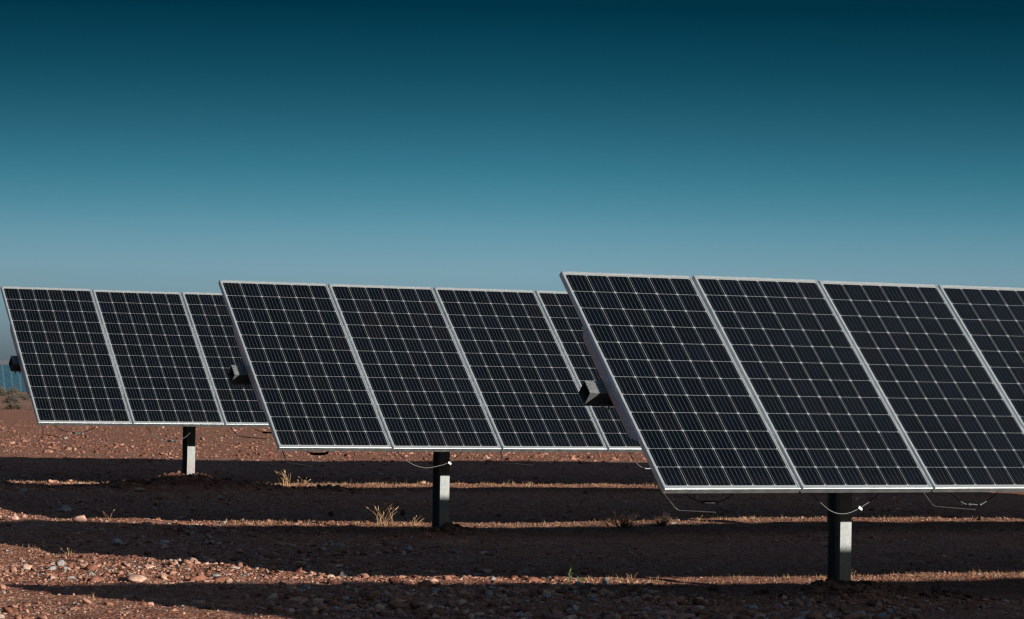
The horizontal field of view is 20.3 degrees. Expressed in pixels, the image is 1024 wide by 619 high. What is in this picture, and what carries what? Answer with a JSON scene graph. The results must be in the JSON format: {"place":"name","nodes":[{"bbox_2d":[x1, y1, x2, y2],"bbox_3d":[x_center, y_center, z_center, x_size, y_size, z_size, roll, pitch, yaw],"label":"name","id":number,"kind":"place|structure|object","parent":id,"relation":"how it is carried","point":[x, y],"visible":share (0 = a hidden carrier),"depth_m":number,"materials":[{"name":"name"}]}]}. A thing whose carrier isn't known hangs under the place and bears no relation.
{"place":"outdoors","nodes":[
{"label":"outdoors","id":0,"kind":"place"},
{"bbox_2d":[0,360,8,364],"bbox_3d":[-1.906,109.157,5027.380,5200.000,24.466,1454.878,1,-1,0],"label":"hills","id":1,"kind":"structure","parent":0,"point":[2,362],"depth_m":4748.45,"materials":[{"name":"grey"}]},
{"bbox_2d":[0,420,646,471],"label":"gravel","id":2,"kind":"structure","parent":0,"point":[348,456],"depth_m":42.11,"materials":[{"name":"brown gravel"}]},
{"bbox_2d":[0,392,1023,618],"bbox_3d":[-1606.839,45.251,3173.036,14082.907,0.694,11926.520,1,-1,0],"label":"ground","id":3,"kind":"structure","parent":0,"point":[1000,502],"depth_m":24.95,"materials":[{"name":"red soil"}]},
{"bbox_2d":[0,385,20,395],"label":"scrub bush","id":4,"kind":"object","parent":3,"relation":"on","point":[3,392],"visible":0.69,"depth_m":118.78,"materials":[{"name":"green plant"}]},
{"bbox_2d":[2,394,21,402],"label":"scrub bush","id":5,"kind":"object","parent":3,"relation":"on","point":[7,398],"visible":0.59,"depth_m":94.84,"materials":[{"name":"green plant"}]},
{"bbox_2d":[6,403,21,408],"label":"scrub bush","id":6,"kind":"object","parent":3,"relation":"on","point":[15,406],"visible":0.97,"depth_m":81.93,"materials":[{"name":"green plant"}]},
{"bbox_2d":[10,513,18,519],"bbox_3d":[-4.090,1.714,23.596,0.075,0.069,0.077,1,-1,16],"label":"rock","id":7,"kind":"object","parent":3,"relation":"on","point":[14,516],"visible":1,"depth_m":23.57,"materials":[{"name":"white stone"}]},
{"bbox_2d":[0,365,28,393],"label":"solar array","id":8,"kind":"object","parent":3,"relation":"on","point":[17,376],"depth_m":127.32,"materials":[{"name":"glass"}]},
{"bbox_2d":[8,392,23,397],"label":"scrub bush","id":9,"kind":"object","parent":3,"relation":"on","point":[19,394],"visible":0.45,"depth_m":113.02,"materials":[{"name":"green plant"}]},
{"bbox_2d":[0,330,32,408],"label":"chain link fence","id":10,"kind":"object","parent":3,"relation":"on","point":[10,373],"visible":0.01,"depth_m":81.97,"materials":[{"name":"metal"}]},
{"bbox_2d":[22,393,30,399],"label":"scrub bush","id":11,"kind":"object","parent":3,"relation":"on","point":[26,396],"visible":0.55,"depth_m":107.48,"materials":[{"name":"green plant"}]},
{"bbox_2d":[57,505,70,511],"bbox_3d":[-3.889,1.730,24.904,0.137,0.063,0.067,2,-2,-35],"label":"rock","id":12,"kind":"object","parent":3,"relation":"on","point":[65,508],"visible":1,"depth_m":24.89,"materials":[{"name":"grey stone"}]},
{"bbox_2d":[72,515,86,521],"bbox_3d":[-3.591,1.740,23.775,0.124,0.074,0.119,2,-2,-38],"label":"rock","id":13,"kind":"object","parent":3,"relation":"on","point":[81,518],"visible":0.98,"depth_m":23.74,"materials":[{"name":"beige stone"}]},
{"bbox_2d":[111,538,122,544],"bbox_3d":[-2.934,1.734,21.296,0.086,0.072,0.070,1,-1,-3],"label":"rock","id":14,"kind":"object","parent":3,"relation":"on","point":[115,541],"visible":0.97,"depth_m":21.28,"materials":[{"name":"grey stone"}]},
{"bbox_2d":[0,286,271,474],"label":"solar tracker","id":15,"kind":"object","parent":3,"relation":"on","point":[88,357],"visible":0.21,"depth_m":30.13,"materials":[{"name":"black glass"}]},
{"bbox_2d":[144,564,155,568],"bbox_3d":[-2.395,1.707,18.946,0.089,0.047,0.058,2,-2,-45],"label":"rock","id":16,"kind":"object","parent":3,"relation":"on","point":[147,566],"visible":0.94,"depth_m":18.92,"materials":[{"name":"beige stone"}]},
{"bbox_2d":[159,540,169,542],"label":"rock","id":17,"kind":"object","parent":3,"relation":"on","point":[164,541],"visible":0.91,"depth_m":21.87,"materials":[{"name":"grey stone"}]},
{"bbox_2d":[275,469,290,485],"bbox_3d":[-2.534,1.871,31.904,0.133,0.225,0.172,0,-2,43],"label":"grass tuft","id":18,"kind":"object","parent":3,"relation":"on","point":[284,481],"visible":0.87,"depth_m":31.89,"materials":[{"name":"plant"}]},
{"bbox_2d":[367,504,398,526],"bbox_3d":[-1.140,1.828,25.331,0.311,0.237,0.232,2,-1,-27],"label":"grass tuft","id":19,"kind":"object","parent":3,"relation":"on","point":[379,521],"visible":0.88,"depth_m":25.33,"materials":[{"name":"plant"}]},
{"bbox_2d":[427,578,437,581],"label":"rock","id":20,"kind":"object","parent":3,"relation":"on","point":[432,580],"visible":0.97,"depth_m":18.69,"materials":[{"name":"beige stone"}]},
{"bbox_2d":[0,465,1023,618],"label":"stones","id":21,"kind":"object","parent":3,"relation":"on","point":[303,559],"visible":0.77,"depth_m":19.64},
{"bbox_2d":[509,588,527,592],"bbox_3d":[0.031,1.770,17.979,0.123,0.046,0.103,2,-2,-33],"label":"rock","id":22,"kind":"object","parent":3,"relation":"on","point":[523,590],"visible":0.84,"depth_m":17.96,"materials":[{"name":"grey stone"}]},
{"bbox_2d":[515,611,522,616],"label":"rock","id":23,"kind":"object","parent":3,"relation":"on","point":[519,613],"visible":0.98,"depth_m":16.41,"materials":[{"name":"grey stone"}]},
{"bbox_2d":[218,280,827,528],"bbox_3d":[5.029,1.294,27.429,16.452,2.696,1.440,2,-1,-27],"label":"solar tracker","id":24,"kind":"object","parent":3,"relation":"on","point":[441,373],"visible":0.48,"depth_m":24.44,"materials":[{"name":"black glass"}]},
{"bbox_2d":[183,583,921,618],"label":"rubble","id":25,"kind":"object","parent":3,"relation":"on","point":[395,600],"visible":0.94,"depth_m":16.89,"materials":[{"name":"stone"}]},
{"bbox_2d":[567,557,572,579],"bbox_3d":[0.392,1.780,19.498,0.058,0.193,0.132,1,-1,2],"label":"weed","id":26,"kind":"object","parent":3,"relation":"on","point":[571,564],"visible":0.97,"depth_m":19.48,"materials":[{"name":"green plant"}]},
{"bbox_2d":[571,604,577,611],"bbox_3d":[0.368,1.761,16.810,0.040,0.071,0.062,1,-1,9],"label":"rock","id":27,"kind":"object","parent":3,"relation":"on","point":[574,607],"visible":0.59,"depth_m":16.79,"materials":[{"name":"grey stone"}]},
{"bbox_2d":[602,578,608,583],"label":"rock","id":28,"kind":"object","parent":3,"relation":"on","point":[605,580],"visible":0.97,"depth_m":19.21,"materials":[{"name":"grey stone"}]},
{"bbox_2d":[599,510,644,528],"bbox_3d":[1.044,1.936,26.220,0.437,0.224,0.371,2,-1,-27],"label":"dry shrub","id":29,"kind":"object","parent":3,"relation":"on","point":[624,524],"visible":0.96,"depth_m":26.19,"materials":[{"name":"brown plant"}]},
{"bbox_2d":[645,510,673,525],"bbox_3d":[1.375,1.962,26.520,0.272,0.228,0.258,2,-2,-41],"label":"dry shrub","id":30,"kind":"object","parent":3,"relation":"on","point":[663,522],"visible":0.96,"depth_m":26.48,"materials":[{"name":"brown plant"}]},
{"bbox_2d":[559,271,1023,582],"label":"solar tracker","id":31,"kind":"object","parent":3,"relation":"on","point":[839,392],"visible":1,"depth_m":18.99,"materials":[{"name":"black glass"}]},
{"bbox_2d":[838,602,847,611],"bbox_3d":[2.026,1.846,17.586,0.056,0.108,0.064,2,-1,-30],"label":"rock","id":32,"kind":"object","parent":3,"relation":"on","point":[843,606],"visible":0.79,"depth_m":17.57,"materials":[{"name":"stone"}]},
{"bbox_2d":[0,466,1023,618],"bbox_3d":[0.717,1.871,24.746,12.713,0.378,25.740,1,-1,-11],"label":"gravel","id":33,"kind":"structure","parent":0,"point":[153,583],"depth_m":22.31,"materials":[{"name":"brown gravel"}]},
{"bbox_2d":[0,0,1023,360],"label":"sky","id":34,"kind":"structure","parent":0,"point":[180,146],"materials":[{"name":"blue"}]},
{"bbox_2d":[9,476,1023,585],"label":"dry grass","id":35,"kind":"structure","parent":0,"point":[309,520],"depth_m":26.21,"materials":[{"name":"plant"}]},
{"bbox_2d":[84,470,1000,605],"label":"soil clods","id":36,"kind":"object","parent":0,"point":[934,592],"visible":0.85,"depth_m":19.02,"materials":[{"name":"brown soil"}]}
]}

